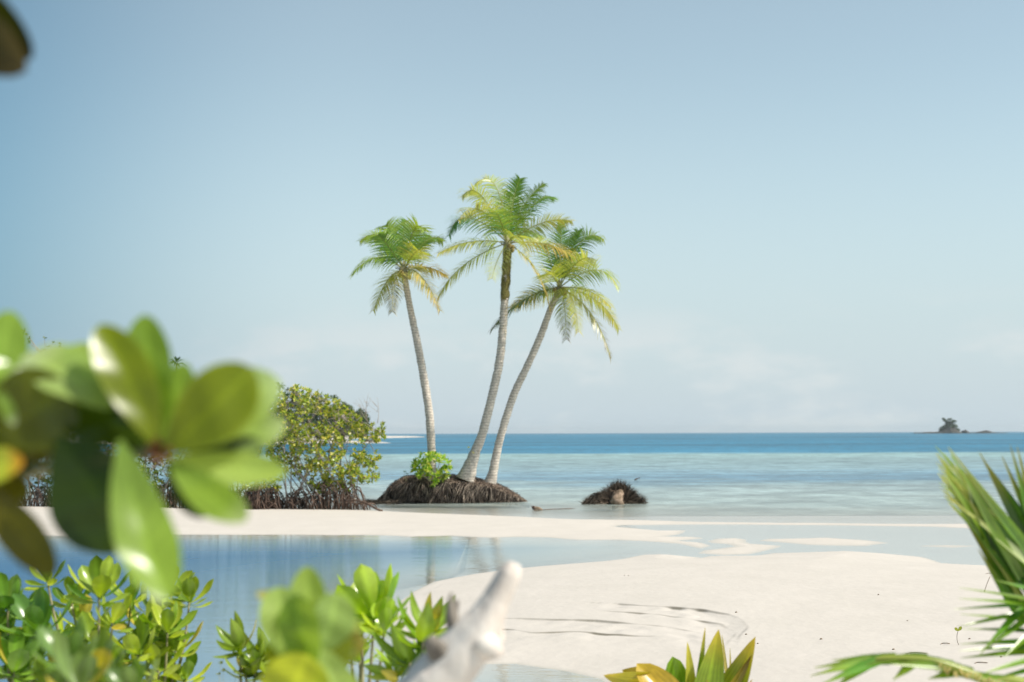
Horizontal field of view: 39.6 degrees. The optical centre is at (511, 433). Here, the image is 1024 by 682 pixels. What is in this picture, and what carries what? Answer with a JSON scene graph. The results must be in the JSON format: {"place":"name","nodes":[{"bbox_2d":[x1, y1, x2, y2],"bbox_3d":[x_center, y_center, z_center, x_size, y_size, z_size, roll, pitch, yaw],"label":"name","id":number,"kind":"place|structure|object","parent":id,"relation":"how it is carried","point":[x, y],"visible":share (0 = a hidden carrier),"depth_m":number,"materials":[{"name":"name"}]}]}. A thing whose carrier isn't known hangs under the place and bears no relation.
{"place":"outdoors","nodes":[
{"label":"outdoors","id":0,"kind":"place"},
{"bbox_2d":[0,0,32,76],"bbox_3d":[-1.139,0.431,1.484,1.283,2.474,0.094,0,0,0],"label":"leaf","id":1,"kind":"object","parent":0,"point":[16,49],"visible":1,"depth_m":1.47,"materials":[{"name":"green plant"}]},
{"bbox_2d":[0,525,985,681],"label":"lagoon","id":2,"kind":"structure","parent":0,"point":[241,572],"depth_m":27.98,"materials":[{"name":"liquid"}]},
{"bbox_2d":[0,0,1023,433],"label":"sky","id":3,"kind":"structure","parent":0,"point":[810,213],"materials":[{"name":"blue"}]},
{"bbox_2d":[26,436,1023,681],"bbox_3d":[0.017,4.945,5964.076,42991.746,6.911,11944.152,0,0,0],"label":"sand beach","id":4,"kind":"structure","parent":0,"point":[587,622],"depth_m":19.53,"materials":[{"name":"beige sand"}]},
{"bbox_2d":[0,572,72,681],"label":"beach shrub","id":5,"kind":"object","parent":4,"relation":"on","point":[33,614],"visible":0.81,"depth_m":5.61,"materials":[{"name":"green plant"}]},
{"bbox_2d":[21,336,61,506],"bbox_3d":[-17.808,-0.476,47.485,6.263,6.138,3.341,0,0,0],"label":"mangrove tree","id":6,"kind":"object","parent":4,"relation":"on","point":[35,499],"visible":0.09,"depth_m":47.23,"materials":[{"name":"brown plant"}]},
{"bbox_2d":[24,555,146,666],"bbox_3d":[-1.834,1.169,6.108,0.877,1.334,0.514,0,0,31],"label":"beach shrub","id":7,"kind":"object","parent":4,"relation":"on","point":[98,577],"visible":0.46,"depth_m":5.96,"materials":[{"name":"green plant"}]},
{"bbox_2d":[29,613,157,681],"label":"beach shrub","id":8,"kind":"object","parent":4,"relation":"on","point":[76,658],"visible":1,"depth_m":2.88,"materials":[{"name":"green plant"}]},
{"bbox_2d":[31,437,163,506],"bbox_3d":[-13.825,0.304,47.199,4.830,4.527,3.059,0,0,0],"label":"mangrove tree","id":9,"kind":"object","parent":4,"relation":"on","point":[45,480],"visible":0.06,"depth_m":46.94,"materials":[{"name":"brown plant"}]},
{"bbox_2d":[0,311,286,601],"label":"broadleaf shrub","id":10,"kind":"object","parent":4,"relation":"on","point":[136,392],"visible":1,"depth_m":1.65,"materials":[{"name":"green plant"}]},
{"bbox_2d":[112,570,213,681],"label":"beach shrub","id":11,"kind":"object","parent":4,"relation":"on","point":[158,633],"visible":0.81,"depth_m":6.14,"materials":[{"name":"green plant"}]},
{"bbox_2d":[172,356,181,365],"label":"headland palm","id":12,"kind":"object","parent":4,"relation":"on","point":[176,359],"visible":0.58,"depth_m":299.67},
{"bbox_2d":[143,403,279,507],"bbox_3d":[-10.268,0.420,46.801,5.349,4.254,2.941,0,0,0],"label":"mangrove tree","id":13,"kind":"object","parent":4,"relation":"on","point":[171,502],"visible":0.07,"depth_m":46.58,"materials":[{"name":"brown plant"}]},
{"bbox_2d":[216,660,223,681],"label":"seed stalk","id":14,"kind":"object","parent":4,"relation":"on","point":[220,662],"visible":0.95,"depth_m":6.43,"materials":[{"name":"grey plant"}]},
{"bbox_2d":[239,477,288,509],"bbox_3d":[-7.992,1.654,44.997,1.757,1.655,1.700,0,0,0],"label":"mangrove tree","id":15,"kind":"object","parent":4,"relation":"on","point":[256,500],"visible":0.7,"depth_m":44.71,"materials":[{"name":"brown plant"}]},
{"bbox_2d":[213,610,346,681],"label":"beach shrub","id":16,"kind":"object","parent":4,"relation":"on","point":[253,662],"visible":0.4,"depth_m":5.58,"materials":[{"name":"green plant"}]},
{"bbox_2d":[277,387,312,439],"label":"headland tree","id":17,"kind":"object","parent":4,"relation":"on","point":[295,405],"visible":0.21,"depth_m":370.70,"materials":[{"name":"plant"}]},
{"bbox_2d":[256,566,364,681],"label":"broadleaf shrub","id":18,"kind":"object","parent":4,"relation":"on","point":[310,628],"visible":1,"depth_m":2.08,"materials":[{"name":"green plant"}]},
{"bbox_2d":[301,395,333,439],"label":"headland tree","id":19,"kind":"object","parent":4,"relation":"on","point":[315,417],"visible":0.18,"depth_m":378.25,"materials":[{"name":"plant"}]},
{"bbox_2d":[265,384,386,510],"bbox_3d":[-5.963,0.457,45.158,4.032,4.112,2.794,0,0,0],"label":"mangrove tree","id":20,"kind":"object","parent":4,"relation":"on","point":[332,484],"visible":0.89,"depth_m":44.99,"materials":[{"name":"green plant"}]},
{"bbox_2d":[329,395,337,427],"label":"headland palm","id":21,"kind":"object","parent":4,"relation":"on","point":[333,396],"visible":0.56,"depth_m":369.83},
{"bbox_2d":[329,400,356,438],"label":"headland tree","id":22,"kind":"object","parent":4,"relation":"on","point":[349,408],"visible":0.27,"depth_m":383.71,"materials":[{"name":"plant"}]},
{"bbox_2d":[354,407,370,437],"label":"headland tree","id":23,"kind":"object","parent":4,"relation":"on","point":[358,411],"visible":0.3,"depth_m":388.25,"materials":[{"name":"plant"}]},
{"bbox_2d":[335,564,409,681],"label":"beach shrub","id":24,"kind":"object","parent":4,"relation":"on","point":[369,594],"visible":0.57,"depth_m":5.15,"materials":[{"name":"green plant"}]},
{"bbox_2d":[364,591,455,681],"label":"beach shrub","id":25,"kind":"object","parent":4,"relation":"on","point":[403,656],"visible":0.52,"depth_m":4.90,"materials":[{"name":"green plant"}]},
{"bbox_2d":[358,473,530,507],"bbox_3d":[-2.567,2.055,50.236,6.257,1.282,3.525,0,0,-11],"label":"root mound","id":26,"kind":"object","parent":4,"relation":"on","point":[453,489],"visible":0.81,"depth_m":48.97,"materials":[{"name":"brown plant"}]},
{"bbox_2d":[348,213,449,471],"bbox_3d":[-3.870,-3.042,48.994,3.598,9.443,4.013,0,0,0],"label":"coconut palm","id":27,"kind":"object","parent":26,"relation":"on","point":[394,249],"visible":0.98,"depth_m":49.16,"materials":[{"name":"green plant"}]},
{"bbox_2d":[409,451,452,487],"bbox_3d":[-2.743,1.234,48.770,1.392,1.322,1.429,0,0,44],"label":"beach bush","id":28,"kind":"object","parent":26,"relation":"on","point":[425,469],"visible":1,"depth_m":48.57,"materials":[{"name":"green plant"}]},
{"bbox_2d":[433,174,584,481],"bbox_3d":[0.098,-3.709,48.824,4.898,10.876,4.485,0,0,-33],"label":"coconut palm","id":29,"kind":"object","parent":26,"relation":"on","point":[505,222],"visible":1,"depth_m":49.07,"materials":[{"name":"green plant"}]},
{"bbox_2d":[484,223,621,483],"bbox_3d":[1.641,-2.819,49.080,4.154,9.317,3.743,0,0,-30],"label":"coconut palm","id":30,"kind":"object","parent":26,"relation":"on","point":[566,269],"visible":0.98,"depth_m":49.41,"materials":[{"name":"green plant"}]},
{"bbox_2d":[399,561,520,681],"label":"driftwood log","id":31,"kind":"object","parent":4,"relation":"on","point":[465,647],"visible":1,"depth_m":2.67,"materials":[{"name":"grey wood"}]},
{"bbox_2d":[580,477,647,509],"bbox_3d":[3.456,2.035,48.326,2.586,1.116,1.734,0,0,0],"label":"palm stump","id":32,"kind":"object","parent":4,"relation":"on","point":[620,491],"visible":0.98,"depth_m":48.02,"materials":[{"name":"brown wood"}]},
{"bbox_2d":[603,629,754,681],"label":"coconut seedling","id":33,"kind":"object","parent":4,"relation":"on","point":[710,668],"visible":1,"depth_m":6.58,"materials":[{"name":"green plant"}]},
{"bbox_2d":[722,637,730,670],"bbox_3d":[1.163,1.517,7.587,0.081,0.880,0.038,0,0,0],"label":"coconut seedling","id":34,"kind":"object","parent":4,"relation":"on","point":[725,662],"visible":0.61,"depth_m":7.59,"materials":[{"name":"yellow plant"}]},
{"bbox_2d":[811,445,1023,681],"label":"young coconut palm","id":35,"kind":"object","parent":4,"relation":"on","point":[996,530],"visible":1,"depth_m":4.33,"materials":[{"name":"green plant"}]},
{"bbox_2d":[26,432,1023,509],"bbox_3d":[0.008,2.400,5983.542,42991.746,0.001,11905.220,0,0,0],"label":"sea","id":36,"kind":"structure","parent":0,"point":[855,470],"depth_m":103.40,"materials":[{"name":"liquid"}]},
{"bbox_2d":[531,505,575,511],"bbox_3d":[1.372,2.345,44.763,1.777,0.201,0.319,0,0,-34],"label":"piece of driftwood","id":37,"kind":"object","parent":36,"relation":"on","point":[536,508],"visible":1,"depth_m":44.36,"materials":[{"name":"brown wood"}]},
{"bbox_2d":[915,427,997,432],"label":"rocky islet","id":38,"kind":"object","parent":36,"relation":"in","point":[950,430],"visible":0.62,"depth_m":1989.08,"materials":[{"name":"grey stone"}]},
{"bbox_2d":[938,418,959,430],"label":"islet tree","id":39,"kind":"object","parent":38,"relation":"on","point":[949,423],"visible":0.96,"depth_m":1998.55,"materials":[{"name":"plant"}]}
]}

